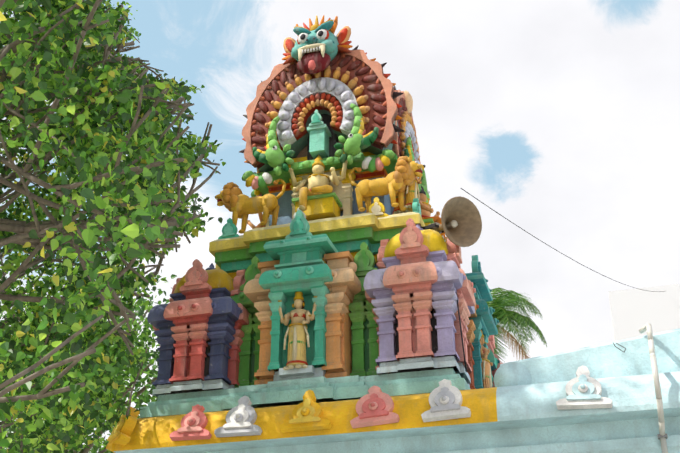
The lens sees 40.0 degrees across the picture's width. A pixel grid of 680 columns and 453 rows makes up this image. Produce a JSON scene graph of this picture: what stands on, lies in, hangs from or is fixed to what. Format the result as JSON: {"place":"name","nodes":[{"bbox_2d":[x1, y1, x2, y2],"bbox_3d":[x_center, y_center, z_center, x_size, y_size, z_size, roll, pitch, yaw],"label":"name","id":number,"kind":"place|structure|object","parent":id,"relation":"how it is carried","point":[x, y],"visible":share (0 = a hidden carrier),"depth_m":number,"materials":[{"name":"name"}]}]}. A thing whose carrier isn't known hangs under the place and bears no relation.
{"place":"outdoors","nodes":[
{"label":"outdoors","id":0,"kind":"place"},
{"bbox_2d":[0,270,176,452],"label":"tree","id":1,"kind":"object","parent":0,"point":[130,372],"depth_m":17.87,"materials":[{"name":"green plant"}]},
{"bbox_2d":[0,0,225,452],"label":"tree","id":2,"kind":"object","parent":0,"point":[88,411],"depth_m":7.23,"materials":[{"name":"green plant"}]},
{"bbox_2d":[0,0,679,452],"label":"sky","id":3,"kind":"structure","parent":0,"point":[560,117],"materials":[{"name":"white"}]},
{"bbox_2d":[106,328,679,452],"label":"parapet wall","id":4,"kind":"structure","parent":0,"point":[599,398],"depth_m":9.73,"materials":[{"name":"paint"}]},
{"bbox_2d":[139,15,502,417],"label":"temple tower","id":5,"kind":"structure","parent":4,"relation":"on","point":[337,273],"depth_m":11.46,"materials":[{"name":"paint"}]},
{"bbox_2d":[420,196,481,246],"bbox_3d":[1.310,0.106,11.498,0.608,0.603,0.963,11,-29,-20],"label":"loudspeaker horn","id":6,"kind":"object","parent":5,"relation":"attached to","point":[461,224],"visible":0.88,"depth_m":11.32,"materials":[{"name":"beige metal"}]},
{"bbox_2d":[456,188,664,371],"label":"cables","id":7,"kind":"object","parent":4,"relation":"attached to","point":[546,244],"visible":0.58,"depth_m":13.13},
{"bbox_2d":[639,323,667,452],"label":"drain pipe","id":8,"kind":"object","parent":4,"relation":"attached to","point":[662,436],"visible":1,"depth_m":9.05,"materials":[{"name":"plastic"}]},
{"bbox_2d":[487,287,546,361],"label":"coconut palm","id":9,"kind":"object","parent":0,"point":[501,313],"depth_m":42.03,"materials":[{"name":"green plant"}]},
{"bbox_2d":[608,283,679,340],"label":"white building","id":10,"kind":"structure","parent":0,"point":[633,311],"depth_m":40.32,"materials":[{"name":"white paint"}]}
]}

